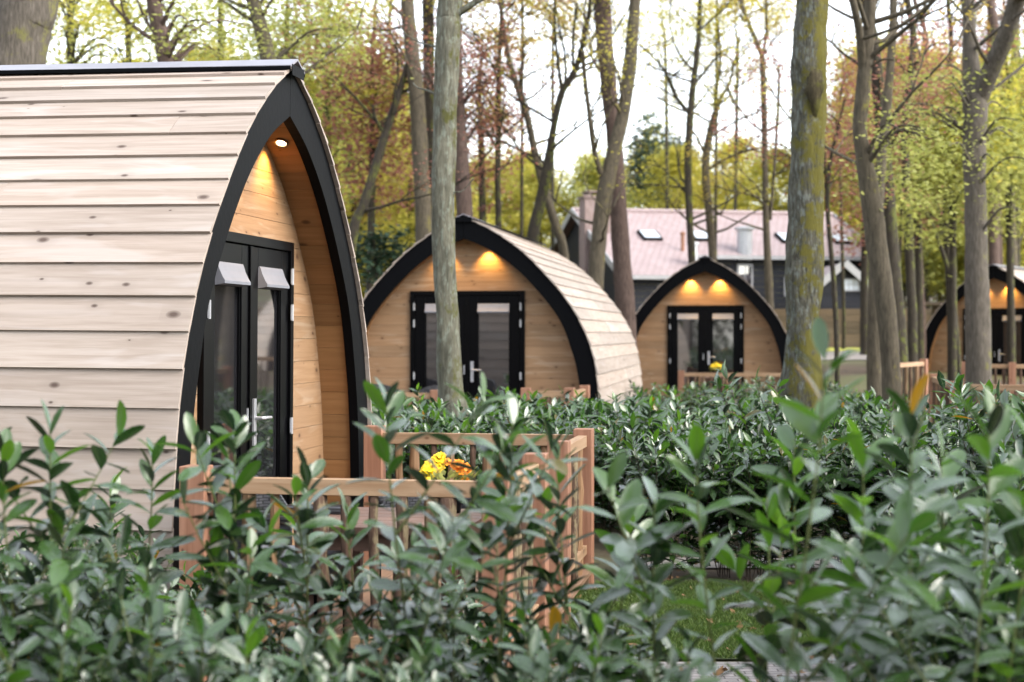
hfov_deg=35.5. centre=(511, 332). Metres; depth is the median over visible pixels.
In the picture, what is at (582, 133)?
sky
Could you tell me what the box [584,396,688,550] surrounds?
laurel shrub
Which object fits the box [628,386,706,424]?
laurel shrub
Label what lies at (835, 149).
leafy tree
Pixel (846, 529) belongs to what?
laurel shrub
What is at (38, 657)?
laurel shrub
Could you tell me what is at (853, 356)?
path
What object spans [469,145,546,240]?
woodland tree
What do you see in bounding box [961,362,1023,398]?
deck railing
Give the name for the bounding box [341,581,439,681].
laurel shrub
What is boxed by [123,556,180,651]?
laurel shrub
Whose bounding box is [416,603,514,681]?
laurel shrub
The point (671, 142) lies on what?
leafy tree
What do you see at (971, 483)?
laurel shrub
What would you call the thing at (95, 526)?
laurel shrub
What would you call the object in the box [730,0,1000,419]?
tree
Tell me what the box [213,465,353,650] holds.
wicker chair
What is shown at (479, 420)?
laurel shrub
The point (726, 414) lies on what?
laurel shrub
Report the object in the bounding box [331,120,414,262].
leafy tree
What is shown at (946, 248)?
tree
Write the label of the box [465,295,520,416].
door
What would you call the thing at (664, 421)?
laurel shrub
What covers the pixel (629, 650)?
laurel shrub
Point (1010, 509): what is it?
laurel shrub
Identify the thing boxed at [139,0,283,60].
leafy tree
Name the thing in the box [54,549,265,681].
laurel shrub
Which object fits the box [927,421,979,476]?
laurel shrub
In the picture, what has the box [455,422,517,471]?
laurel shrub
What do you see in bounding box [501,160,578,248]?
woodland tree
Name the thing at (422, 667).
laurel shrub
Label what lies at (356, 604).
laurel shrub
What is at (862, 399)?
laurel shrub
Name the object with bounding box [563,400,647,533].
laurel shrub
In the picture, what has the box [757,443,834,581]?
laurel shrub
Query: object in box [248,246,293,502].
door
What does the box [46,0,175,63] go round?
tree
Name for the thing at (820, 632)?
laurel shrub
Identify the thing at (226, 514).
laurel shrub
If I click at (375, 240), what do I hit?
leafy tree
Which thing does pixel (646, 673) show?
laurel shrub
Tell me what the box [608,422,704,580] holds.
laurel shrub
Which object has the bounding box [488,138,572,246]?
woodland tree
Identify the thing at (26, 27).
tree
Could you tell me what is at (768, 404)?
laurel shrub
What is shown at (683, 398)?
laurel shrub
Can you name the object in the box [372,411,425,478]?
laurel shrub
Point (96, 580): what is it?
laurel shrub
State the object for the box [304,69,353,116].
woodland tree
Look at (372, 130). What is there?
leafy tree
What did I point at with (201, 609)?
laurel shrub
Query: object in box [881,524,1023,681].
laurel shrub
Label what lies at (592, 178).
woodland tree
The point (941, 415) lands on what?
laurel shrub
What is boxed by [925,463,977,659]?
laurel shrub
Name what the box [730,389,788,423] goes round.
laurel shrub
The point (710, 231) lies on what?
tree
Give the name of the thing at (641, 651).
laurel shrub
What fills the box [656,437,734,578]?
laurel shrub
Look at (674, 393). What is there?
laurel shrub
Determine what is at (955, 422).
laurel shrub
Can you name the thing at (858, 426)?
laurel shrub
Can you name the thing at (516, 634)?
laurel shrub
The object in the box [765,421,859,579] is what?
laurel shrub
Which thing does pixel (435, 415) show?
laurel shrub
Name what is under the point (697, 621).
lawn grass
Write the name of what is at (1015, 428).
laurel shrub
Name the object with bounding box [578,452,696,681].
laurel shrub
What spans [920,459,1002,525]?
laurel shrub
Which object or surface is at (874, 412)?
laurel shrub
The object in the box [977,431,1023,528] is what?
laurel shrub
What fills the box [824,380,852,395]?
laurel shrub
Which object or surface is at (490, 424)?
laurel shrub
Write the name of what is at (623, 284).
tree
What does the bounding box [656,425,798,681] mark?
laurel shrub
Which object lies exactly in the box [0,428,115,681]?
laurel shrub
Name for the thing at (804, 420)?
laurel shrub
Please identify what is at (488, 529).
laurel shrub
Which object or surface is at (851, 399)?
laurel shrub
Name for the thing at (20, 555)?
laurel shrub
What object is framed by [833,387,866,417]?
laurel shrub
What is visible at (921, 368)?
deck railing
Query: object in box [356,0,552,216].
tree
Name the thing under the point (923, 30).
tree
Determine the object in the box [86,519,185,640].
laurel shrub
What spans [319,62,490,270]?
woodland tree
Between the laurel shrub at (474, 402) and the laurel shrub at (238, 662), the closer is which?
the laurel shrub at (238, 662)
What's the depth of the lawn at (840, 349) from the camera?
45.02 m
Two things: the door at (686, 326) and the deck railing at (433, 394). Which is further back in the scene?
the door at (686, 326)
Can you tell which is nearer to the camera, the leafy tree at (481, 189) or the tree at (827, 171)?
the tree at (827, 171)
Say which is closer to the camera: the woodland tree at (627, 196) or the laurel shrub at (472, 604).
the laurel shrub at (472, 604)
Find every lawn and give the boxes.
[568,584,838,658]
[828,348,859,350]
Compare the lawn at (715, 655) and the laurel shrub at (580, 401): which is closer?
the lawn at (715, 655)
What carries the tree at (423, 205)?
on the ground at (853, 370)
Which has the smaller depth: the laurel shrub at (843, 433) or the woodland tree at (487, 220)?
the laurel shrub at (843, 433)
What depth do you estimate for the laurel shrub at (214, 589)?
4.60 m
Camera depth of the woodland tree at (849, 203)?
65.91 m
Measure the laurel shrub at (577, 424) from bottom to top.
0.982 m
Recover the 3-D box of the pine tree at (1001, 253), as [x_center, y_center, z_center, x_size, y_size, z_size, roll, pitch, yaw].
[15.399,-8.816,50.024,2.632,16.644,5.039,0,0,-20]
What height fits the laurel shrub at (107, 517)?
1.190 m
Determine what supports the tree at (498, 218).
on the ground at (853, 370)
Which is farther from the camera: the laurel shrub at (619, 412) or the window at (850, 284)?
the window at (850, 284)
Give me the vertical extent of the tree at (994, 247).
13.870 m
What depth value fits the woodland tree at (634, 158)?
88.37 m
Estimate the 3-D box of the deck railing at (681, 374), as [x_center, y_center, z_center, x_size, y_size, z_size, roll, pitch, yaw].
[4.305,1.163,30.511,2.266,0.875,0.116,0,0,9]
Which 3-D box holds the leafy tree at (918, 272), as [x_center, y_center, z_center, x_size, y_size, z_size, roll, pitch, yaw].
[9.068,-2.997,35.966,3.951,8.105,3.361,0,0,0]
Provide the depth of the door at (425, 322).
21.16 m
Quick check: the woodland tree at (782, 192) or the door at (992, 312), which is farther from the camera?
the woodland tree at (782, 192)
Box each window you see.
[737,264,752,285]
[845,279,859,290]
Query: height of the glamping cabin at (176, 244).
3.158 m
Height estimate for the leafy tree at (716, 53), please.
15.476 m
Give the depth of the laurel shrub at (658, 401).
14.75 m
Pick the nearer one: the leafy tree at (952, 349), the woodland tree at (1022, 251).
the leafy tree at (952, 349)
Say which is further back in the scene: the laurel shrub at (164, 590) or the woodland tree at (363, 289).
the woodland tree at (363, 289)
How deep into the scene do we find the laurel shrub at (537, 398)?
15.79 m
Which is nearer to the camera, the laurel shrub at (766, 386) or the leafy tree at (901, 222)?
the laurel shrub at (766, 386)
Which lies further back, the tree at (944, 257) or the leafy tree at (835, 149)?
the leafy tree at (835, 149)
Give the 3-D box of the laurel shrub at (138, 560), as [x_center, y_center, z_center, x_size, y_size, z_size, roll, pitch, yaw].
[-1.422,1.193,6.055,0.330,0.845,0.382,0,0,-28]
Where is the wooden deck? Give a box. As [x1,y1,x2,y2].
[263,563,590,675]
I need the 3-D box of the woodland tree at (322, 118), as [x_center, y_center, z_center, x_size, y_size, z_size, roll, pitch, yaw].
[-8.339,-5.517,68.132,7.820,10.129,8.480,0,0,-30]
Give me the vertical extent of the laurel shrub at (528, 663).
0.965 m
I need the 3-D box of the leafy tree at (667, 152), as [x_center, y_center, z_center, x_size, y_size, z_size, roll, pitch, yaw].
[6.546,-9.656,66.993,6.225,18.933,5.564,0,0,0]
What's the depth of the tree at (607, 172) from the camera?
28.67 m
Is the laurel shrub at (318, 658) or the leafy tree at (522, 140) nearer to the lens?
the laurel shrub at (318, 658)
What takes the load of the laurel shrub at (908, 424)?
on the ground at (853, 370)
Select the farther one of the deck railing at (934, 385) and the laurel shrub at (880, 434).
the deck railing at (934, 385)
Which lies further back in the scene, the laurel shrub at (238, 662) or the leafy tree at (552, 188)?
the leafy tree at (552, 188)
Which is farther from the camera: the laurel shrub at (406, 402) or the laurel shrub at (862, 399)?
the laurel shrub at (862, 399)
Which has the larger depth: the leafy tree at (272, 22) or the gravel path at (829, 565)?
the leafy tree at (272, 22)
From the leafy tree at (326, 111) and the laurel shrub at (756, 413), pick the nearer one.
the laurel shrub at (756, 413)
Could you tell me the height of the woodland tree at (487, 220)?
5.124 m
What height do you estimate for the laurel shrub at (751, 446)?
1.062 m
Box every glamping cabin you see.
[0,59,371,665]
[363,214,641,416]
[636,255,786,395]
[926,264,1023,376]
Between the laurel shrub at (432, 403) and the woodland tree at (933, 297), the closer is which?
the laurel shrub at (432, 403)
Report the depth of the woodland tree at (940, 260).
53.53 m
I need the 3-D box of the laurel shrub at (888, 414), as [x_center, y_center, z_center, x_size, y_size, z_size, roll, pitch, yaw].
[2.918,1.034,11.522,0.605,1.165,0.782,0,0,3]
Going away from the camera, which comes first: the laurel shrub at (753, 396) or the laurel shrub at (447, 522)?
the laurel shrub at (447, 522)
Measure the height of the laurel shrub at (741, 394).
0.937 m
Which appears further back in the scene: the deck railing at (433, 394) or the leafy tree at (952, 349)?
the leafy tree at (952, 349)
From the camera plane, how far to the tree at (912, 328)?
29.92 m
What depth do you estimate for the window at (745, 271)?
57.24 m
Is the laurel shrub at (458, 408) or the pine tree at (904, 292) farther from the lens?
the pine tree at (904, 292)
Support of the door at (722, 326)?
in the glamping cabin at (703, 314)
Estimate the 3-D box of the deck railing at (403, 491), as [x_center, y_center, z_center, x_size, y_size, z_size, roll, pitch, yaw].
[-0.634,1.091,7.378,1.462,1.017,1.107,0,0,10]
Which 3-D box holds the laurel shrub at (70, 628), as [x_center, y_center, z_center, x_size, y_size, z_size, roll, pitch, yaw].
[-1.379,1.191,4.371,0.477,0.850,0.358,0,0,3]
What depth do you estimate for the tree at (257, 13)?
22.96 m
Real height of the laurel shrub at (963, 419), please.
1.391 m
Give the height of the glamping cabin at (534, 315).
3.158 m
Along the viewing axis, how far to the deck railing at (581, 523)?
9.80 m
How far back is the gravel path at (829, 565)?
11.00 m
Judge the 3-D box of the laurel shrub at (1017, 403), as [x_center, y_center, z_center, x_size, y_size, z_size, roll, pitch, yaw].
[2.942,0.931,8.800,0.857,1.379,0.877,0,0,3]
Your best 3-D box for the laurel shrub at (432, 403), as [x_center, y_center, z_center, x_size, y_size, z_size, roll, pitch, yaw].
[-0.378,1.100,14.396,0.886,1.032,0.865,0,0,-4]
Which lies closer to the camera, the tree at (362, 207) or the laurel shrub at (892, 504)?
the laurel shrub at (892, 504)
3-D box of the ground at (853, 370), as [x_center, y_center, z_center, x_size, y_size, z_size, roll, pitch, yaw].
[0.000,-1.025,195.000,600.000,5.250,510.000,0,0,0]
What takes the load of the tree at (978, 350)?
on the ground at (853, 370)
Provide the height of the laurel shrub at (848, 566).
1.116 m
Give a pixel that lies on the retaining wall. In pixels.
(852, 335)
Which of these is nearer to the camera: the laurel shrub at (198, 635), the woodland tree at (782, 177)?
the laurel shrub at (198, 635)
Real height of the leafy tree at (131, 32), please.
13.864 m
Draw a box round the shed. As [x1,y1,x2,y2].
[820,260,868,308]
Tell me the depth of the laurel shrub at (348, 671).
3.69 m
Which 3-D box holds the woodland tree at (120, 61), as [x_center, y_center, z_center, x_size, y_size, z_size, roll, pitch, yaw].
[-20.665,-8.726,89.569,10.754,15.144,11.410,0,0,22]
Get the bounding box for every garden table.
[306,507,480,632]
[700,376,731,398]
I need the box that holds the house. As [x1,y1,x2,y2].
[549,190,868,311]
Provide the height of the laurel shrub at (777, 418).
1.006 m
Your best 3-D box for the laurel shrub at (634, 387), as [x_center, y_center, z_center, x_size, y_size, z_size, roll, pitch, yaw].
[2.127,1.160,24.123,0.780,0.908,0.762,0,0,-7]
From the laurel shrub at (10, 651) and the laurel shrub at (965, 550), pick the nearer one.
the laurel shrub at (965, 550)
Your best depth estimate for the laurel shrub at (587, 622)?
3.88 m
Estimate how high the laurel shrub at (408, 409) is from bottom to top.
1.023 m
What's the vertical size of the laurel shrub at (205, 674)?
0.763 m
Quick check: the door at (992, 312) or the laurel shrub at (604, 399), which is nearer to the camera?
the laurel shrub at (604, 399)
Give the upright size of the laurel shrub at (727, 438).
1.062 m
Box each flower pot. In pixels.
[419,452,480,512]
[710,363,721,372]
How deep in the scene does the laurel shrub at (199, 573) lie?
6.51 m
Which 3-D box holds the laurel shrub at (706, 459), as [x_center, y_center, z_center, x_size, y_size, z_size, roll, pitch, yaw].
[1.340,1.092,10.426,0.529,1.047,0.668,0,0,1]
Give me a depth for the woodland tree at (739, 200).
76.88 m
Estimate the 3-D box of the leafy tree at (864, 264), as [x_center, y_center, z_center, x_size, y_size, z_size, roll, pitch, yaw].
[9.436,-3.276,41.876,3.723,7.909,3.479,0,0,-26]
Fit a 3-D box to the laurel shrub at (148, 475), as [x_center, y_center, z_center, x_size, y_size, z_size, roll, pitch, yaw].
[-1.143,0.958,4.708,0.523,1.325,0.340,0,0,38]
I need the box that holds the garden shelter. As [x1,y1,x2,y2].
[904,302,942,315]
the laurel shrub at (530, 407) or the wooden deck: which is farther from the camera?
the laurel shrub at (530, 407)
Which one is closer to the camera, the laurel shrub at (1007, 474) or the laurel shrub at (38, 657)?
the laurel shrub at (1007, 474)
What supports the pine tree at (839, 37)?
on the lawn at (840, 349)
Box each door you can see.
[206,242,250,468]
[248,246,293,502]
[413,295,464,393]
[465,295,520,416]
[669,308,703,393]
[704,308,741,394]
[991,311,994,374]
[995,311,1023,376]
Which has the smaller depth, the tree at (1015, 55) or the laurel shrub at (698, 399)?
the laurel shrub at (698, 399)
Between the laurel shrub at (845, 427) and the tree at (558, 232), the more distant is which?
the tree at (558, 232)
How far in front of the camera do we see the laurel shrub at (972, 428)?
10.56 m
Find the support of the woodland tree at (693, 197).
on the ground at (853, 370)
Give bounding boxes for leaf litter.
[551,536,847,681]
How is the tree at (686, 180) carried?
on the ground at (853, 370)
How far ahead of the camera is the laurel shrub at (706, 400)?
22.95 m
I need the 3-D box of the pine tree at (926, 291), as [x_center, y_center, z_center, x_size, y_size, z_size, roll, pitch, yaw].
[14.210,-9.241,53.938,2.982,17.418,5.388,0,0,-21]
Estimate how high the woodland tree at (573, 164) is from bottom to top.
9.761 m
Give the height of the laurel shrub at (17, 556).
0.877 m
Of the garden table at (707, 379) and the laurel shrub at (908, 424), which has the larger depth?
the garden table at (707, 379)
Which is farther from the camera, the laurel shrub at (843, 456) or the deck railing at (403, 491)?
the laurel shrub at (843, 456)
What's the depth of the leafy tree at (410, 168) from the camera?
45.89 m
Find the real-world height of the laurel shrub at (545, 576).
1.346 m
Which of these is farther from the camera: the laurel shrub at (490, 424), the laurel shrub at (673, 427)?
the laurel shrub at (490, 424)
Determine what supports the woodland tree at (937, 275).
on the ground at (853, 370)
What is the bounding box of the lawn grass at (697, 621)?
[565,577,869,658]
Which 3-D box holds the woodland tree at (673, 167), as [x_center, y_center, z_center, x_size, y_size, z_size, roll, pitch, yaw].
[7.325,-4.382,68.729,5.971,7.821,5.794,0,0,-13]
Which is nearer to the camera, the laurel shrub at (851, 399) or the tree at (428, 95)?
the laurel shrub at (851, 399)
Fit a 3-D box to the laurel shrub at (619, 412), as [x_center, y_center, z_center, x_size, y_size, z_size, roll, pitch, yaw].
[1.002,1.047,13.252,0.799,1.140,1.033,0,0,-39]
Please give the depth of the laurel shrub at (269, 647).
5.46 m
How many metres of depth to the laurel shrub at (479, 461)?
12.03 m
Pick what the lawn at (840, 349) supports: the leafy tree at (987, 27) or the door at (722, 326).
the leafy tree at (987, 27)
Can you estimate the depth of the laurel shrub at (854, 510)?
3.90 m
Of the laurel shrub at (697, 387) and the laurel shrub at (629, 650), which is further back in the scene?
the laurel shrub at (697, 387)
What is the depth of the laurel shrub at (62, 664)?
3.74 m
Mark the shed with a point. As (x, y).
(852, 284)
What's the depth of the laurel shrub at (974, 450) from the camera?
9.68 m
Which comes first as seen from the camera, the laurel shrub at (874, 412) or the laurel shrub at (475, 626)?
the laurel shrub at (475, 626)
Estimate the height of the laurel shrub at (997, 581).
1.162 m
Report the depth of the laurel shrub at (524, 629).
4.33 m
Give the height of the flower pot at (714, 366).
0.277 m
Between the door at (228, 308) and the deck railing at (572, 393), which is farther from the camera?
the deck railing at (572, 393)
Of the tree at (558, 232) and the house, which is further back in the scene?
the house
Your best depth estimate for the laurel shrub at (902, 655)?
4.39 m
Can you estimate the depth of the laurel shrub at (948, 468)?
4.31 m
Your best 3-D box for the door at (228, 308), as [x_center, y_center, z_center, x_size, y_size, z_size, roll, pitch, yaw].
[-1.547,0.462,8.728,0.094,1.907,0.721,0,0,10]
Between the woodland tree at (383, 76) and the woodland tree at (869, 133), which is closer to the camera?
the woodland tree at (869, 133)
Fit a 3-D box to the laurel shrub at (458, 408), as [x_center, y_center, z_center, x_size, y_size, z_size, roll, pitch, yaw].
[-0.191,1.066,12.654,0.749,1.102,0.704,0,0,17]
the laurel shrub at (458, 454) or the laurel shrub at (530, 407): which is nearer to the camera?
the laurel shrub at (458, 454)
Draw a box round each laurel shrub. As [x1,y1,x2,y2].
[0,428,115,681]
[0,525,8,568]
[0,529,35,583]
[0,540,49,666]
[0,579,43,681]
[0,581,115,681]
[1,399,151,675]
[1,548,81,666]
[11,574,140,681]
[16,586,183,681]
[33,524,115,602]
[34,611,100,659]
[45,435,195,681]
[45,502,124,609]
[52,466,138,640]
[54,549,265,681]
[74,542,150,680]
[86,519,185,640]
[114,529,213,681]
[118,535,176,662]
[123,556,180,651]
[151,409,281,663]
[160,525,284,681]
[179,573,272,681]
[197,590,279,675]
[199,651,227,680]
[206,550,332,681]
[214,615,313,681]
[237,446,353,681]
[249,645,360,681]
[260,626,372,681]
[268,487,439,676]
[337,636,453,681]
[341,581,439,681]
[346,372,533,681]
[354,597,424,681]
[371,395,431,431]
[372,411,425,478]
[373,397,424,421]
[375,502,490,681]
[378,383,427,420]
[378,410,437,463]
[386,397,449,478]
[390,606,535,681]
[391,417,460,478]
[392,636,587,681]
[400,594,488,674]
[403,403,486,474]
[405,395,437,419]
[408,409,486,479]
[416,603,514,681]
[424,386,494,421]
[427,396,506,427]
[433,562,491,666]
[436,396,498,432]
[443,417,498,478]
[447,402,517,467]
[449,391,586,681]
[454,399,533,479]
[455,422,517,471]
[461,581,589,681]
[468,386,537,419]
[472,611,629,681]
[479,426,668,676]
[483,408,526,468]
[491,387,566,421]
[501,399,600,466]
[502,388,564,445]
[504,405,578,451]
[509,591,640,681]
[531,413,592,450]
[541,584,682,681]
[546,398,623,527]
[550,384,602,431]
[559,409,625,529]
[563,393,608,412]
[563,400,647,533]
[563,497,673,681]
[565,608,693,681]
[574,391,686,512]
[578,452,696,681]
[582,390,640,407]
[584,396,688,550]
[587,396,637,409]
[588,396,683,515]
[601,408,695,570]
[607,417,678,518]
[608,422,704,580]
[611,400,688,425]
[612,409,667,508]
[624,390,661,410]
[628,379,679,401]
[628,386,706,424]
[632,626,721,681]
[644,389,688,414]
[648,391,685,422]
[653,418,706,535]
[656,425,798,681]
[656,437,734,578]
[674,391,767,450]
[676,387,704,418]
[679,409,768,540]
[681,381,716,416]
[683,381,717,408]
[683,393,718,415]
[691,402,741,428]
[692,419,745,577]
[696,391,731,427]
[704,423,788,582]
[705,359,823,548]
[707,424,829,681]
[708,383,760,419]
[718,418,800,577]
[723,460,827,681]
[724,390,747,416]
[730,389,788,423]
[731,375,776,404]
[739,317,974,681]
[745,403,788,435]
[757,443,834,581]
[760,373,970,681]
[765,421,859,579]
[766,393,777,410]
[788,612,975,681]
[807,435,875,569]
[808,541,945,681]
[809,417,973,681]
[813,392,874,439]
[819,381,1023,681]
[819,423,876,541]
[822,422,917,552]
[822,529,1023,681]
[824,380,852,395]
[825,409,889,544]
[831,473,976,660]
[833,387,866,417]
[836,386,902,423]
[837,389,863,407]
[838,410,889,451]
[842,387,888,530]
[843,507,925,646]
[854,401,960,516]
[864,422,930,445]
[869,397,958,472]
[869,421,956,499]
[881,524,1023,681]
[882,446,974,515]
[885,454,1015,681]
[894,420,994,659]
[900,421,975,492]
[900,539,1014,661]
[904,393,910,407]
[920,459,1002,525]
[921,408,953,472]
[922,383,1010,453]
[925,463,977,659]
[925,495,1020,632]
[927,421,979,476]
[931,370,1023,479]
[931,441,1023,597]
[933,517,1017,681]
[934,408,959,431]
[937,372,1014,530]
[944,429,1021,478]
[958,402,1023,681]
[964,451,1023,542]
[973,392,1023,502]
[977,415,1021,476]
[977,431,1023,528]
[978,381,1023,501]
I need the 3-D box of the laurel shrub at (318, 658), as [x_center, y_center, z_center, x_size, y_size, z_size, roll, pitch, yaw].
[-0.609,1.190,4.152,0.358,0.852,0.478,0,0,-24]
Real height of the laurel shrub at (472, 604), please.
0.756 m
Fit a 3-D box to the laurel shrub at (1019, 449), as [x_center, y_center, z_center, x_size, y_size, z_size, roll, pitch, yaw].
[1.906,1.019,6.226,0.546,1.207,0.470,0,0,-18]
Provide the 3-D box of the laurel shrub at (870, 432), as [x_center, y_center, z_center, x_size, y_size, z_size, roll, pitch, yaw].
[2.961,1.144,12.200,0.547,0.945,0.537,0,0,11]
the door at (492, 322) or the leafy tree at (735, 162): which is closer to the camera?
the door at (492, 322)
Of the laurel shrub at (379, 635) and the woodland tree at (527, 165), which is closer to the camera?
the laurel shrub at (379, 635)
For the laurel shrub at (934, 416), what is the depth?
12.86 m
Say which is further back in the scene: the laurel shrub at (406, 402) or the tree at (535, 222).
the tree at (535, 222)
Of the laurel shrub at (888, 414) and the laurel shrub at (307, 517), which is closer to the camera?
the laurel shrub at (307, 517)
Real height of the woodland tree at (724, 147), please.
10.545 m
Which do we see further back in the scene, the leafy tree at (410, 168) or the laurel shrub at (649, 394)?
the leafy tree at (410, 168)
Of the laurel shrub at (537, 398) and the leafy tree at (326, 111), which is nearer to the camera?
the laurel shrub at (537, 398)
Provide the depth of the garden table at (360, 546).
7.16 m
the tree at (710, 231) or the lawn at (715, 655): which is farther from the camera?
the tree at (710, 231)
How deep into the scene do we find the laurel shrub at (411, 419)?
12.31 m
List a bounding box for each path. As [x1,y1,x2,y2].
[555,662,856,681]
[640,557,858,567]
[821,352,866,359]
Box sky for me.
[47,0,1023,242]
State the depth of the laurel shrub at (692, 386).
25.06 m
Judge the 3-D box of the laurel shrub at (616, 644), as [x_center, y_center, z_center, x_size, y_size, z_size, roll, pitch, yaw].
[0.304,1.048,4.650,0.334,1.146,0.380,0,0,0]
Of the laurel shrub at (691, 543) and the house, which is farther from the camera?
the house
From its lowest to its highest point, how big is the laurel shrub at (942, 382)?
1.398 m
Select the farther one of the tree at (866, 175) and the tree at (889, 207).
the tree at (889, 207)
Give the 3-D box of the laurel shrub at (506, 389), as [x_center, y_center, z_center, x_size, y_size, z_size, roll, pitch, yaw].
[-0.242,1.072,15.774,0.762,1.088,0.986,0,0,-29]
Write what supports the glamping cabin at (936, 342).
on the ground at (853, 370)
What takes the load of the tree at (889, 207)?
on the ground at (853, 370)
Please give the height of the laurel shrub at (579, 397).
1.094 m
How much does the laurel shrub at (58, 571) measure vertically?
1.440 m
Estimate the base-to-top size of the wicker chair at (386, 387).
0.840 m
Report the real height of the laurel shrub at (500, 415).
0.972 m
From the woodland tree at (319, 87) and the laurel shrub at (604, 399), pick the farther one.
the woodland tree at (319, 87)
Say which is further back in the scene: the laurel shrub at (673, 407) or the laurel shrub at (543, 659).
the laurel shrub at (673, 407)
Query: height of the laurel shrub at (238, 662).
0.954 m
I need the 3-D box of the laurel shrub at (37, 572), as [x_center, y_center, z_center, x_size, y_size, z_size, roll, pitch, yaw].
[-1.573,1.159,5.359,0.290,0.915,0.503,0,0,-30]
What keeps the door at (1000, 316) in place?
in the glamping cabin at (936, 342)
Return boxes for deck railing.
[179,452,548,681]
[364,425,593,623]
[372,390,437,412]
[521,385,589,407]
[678,370,780,401]
[900,359,927,409]
[929,374,1023,424]
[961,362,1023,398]
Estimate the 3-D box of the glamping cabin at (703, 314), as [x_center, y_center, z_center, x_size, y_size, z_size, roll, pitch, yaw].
[4.301,0.021,34.757,3.602,3.158,5.675,0,0,9]
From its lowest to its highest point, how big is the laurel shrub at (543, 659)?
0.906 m
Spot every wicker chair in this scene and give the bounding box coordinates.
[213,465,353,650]
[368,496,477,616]
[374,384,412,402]
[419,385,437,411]
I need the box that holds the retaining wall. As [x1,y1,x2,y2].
[774,307,938,347]
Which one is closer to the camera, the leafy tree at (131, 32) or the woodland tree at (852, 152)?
the leafy tree at (131, 32)
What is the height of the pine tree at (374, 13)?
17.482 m
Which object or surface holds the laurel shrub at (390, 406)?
on the ground at (853, 370)
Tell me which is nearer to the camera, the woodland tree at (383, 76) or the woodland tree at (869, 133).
the woodland tree at (869, 133)
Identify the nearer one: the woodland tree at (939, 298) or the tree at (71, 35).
the tree at (71, 35)
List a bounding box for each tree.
[0,0,58,64]
[46,0,130,63]
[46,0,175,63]
[51,0,239,63]
[101,40,176,62]
[102,0,335,61]
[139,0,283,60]
[173,30,252,60]
[199,0,380,113]
[201,0,413,110]
[241,0,407,220]
[265,0,538,255]
[301,0,431,242]
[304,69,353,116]
[305,3,472,292]
[312,41,397,229]
[314,98,360,154]
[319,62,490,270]
[323,43,471,165]
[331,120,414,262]
[332,145,387,297]
[340,0,378,136]
[340,170,414,296]
[345,95,476,260]
[347,212,414,292]
[351,1,397,147]
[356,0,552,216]
[357,141,475,285]
[359,0,575,227]
[374,196,414,278]
[378,0,483,446]
[388,187,510,263]
[390,0,666,259]
[392,0,684,244]
[422,0,528,203]
[461,0,617,235]
[462,23,554,221]
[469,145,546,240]
[475,144,568,243]
[486,0,626,251]
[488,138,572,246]
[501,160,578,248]
[527,0,714,290]
[539,141,629,242]
[545,151,656,296]
[551,0,636,346]
[560,0,835,263]
[580,166,654,302]
[595,0,739,208]
[623,0,852,261]
[623,110,681,290]
[624,129,704,209]
[625,0,795,253]
[626,138,745,302]
[626,141,758,302]
[654,133,698,208]
[660,0,881,310]
[676,0,795,209]
[696,31,961,398]
[698,170,783,298]
[703,123,786,209]
[717,140,839,298]
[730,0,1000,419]
[773,165,836,208]
[776,32,942,233]
[776,60,961,223]
[779,0,828,434]
[782,0,1023,398]
[786,22,886,348]
[824,31,959,226]
[824,62,911,354]
[825,0,1014,419]
[826,70,1023,374]
[826,114,858,207]
[827,0,1019,379]
[827,8,856,52]
[829,23,993,361]
[830,151,962,276]
[836,0,1021,388]
[836,0,1023,407]
[856,0,905,308]
[869,0,1014,358]
[869,41,1023,380]
[880,4,929,308]
[896,178,964,306]
[897,192,1023,295]
[898,201,963,308]
[902,118,1023,294]
[904,0,1023,264]
[914,28,1023,384]
[918,0,1023,100]
[929,5,1023,265]
[937,13,989,54]
[946,0,1006,264]
[956,155,1023,282]
[978,34,1023,266]
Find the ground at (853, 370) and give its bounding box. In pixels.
[175,290,1023,679]
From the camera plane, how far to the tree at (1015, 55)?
42.30 m
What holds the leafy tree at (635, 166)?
on the ground at (853, 370)
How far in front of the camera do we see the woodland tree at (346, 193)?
48.47 m
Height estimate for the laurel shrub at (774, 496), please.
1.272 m
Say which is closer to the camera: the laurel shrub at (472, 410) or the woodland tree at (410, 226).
the laurel shrub at (472, 410)
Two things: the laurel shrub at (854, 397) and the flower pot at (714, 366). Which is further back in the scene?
the flower pot at (714, 366)
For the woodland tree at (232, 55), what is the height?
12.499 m
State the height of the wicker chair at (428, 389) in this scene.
0.840 m
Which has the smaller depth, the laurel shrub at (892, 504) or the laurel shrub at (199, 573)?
the laurel shrub at (199, 573)
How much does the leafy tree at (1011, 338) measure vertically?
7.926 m
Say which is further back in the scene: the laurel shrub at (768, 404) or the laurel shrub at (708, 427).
the laurel shrub at (768, 404)
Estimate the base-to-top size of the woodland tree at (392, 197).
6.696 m
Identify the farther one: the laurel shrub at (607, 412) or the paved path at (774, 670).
the laurel shrub at (607, 412)
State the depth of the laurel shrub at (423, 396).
16.30 m
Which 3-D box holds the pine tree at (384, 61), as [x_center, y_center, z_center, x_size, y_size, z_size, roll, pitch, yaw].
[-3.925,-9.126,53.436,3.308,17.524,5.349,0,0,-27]
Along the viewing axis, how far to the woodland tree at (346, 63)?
87.68 m
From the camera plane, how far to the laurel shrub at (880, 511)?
5.40 m
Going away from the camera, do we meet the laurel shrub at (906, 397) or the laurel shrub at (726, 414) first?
the laurel shrub at (726, 414)
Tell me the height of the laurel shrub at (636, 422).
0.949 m

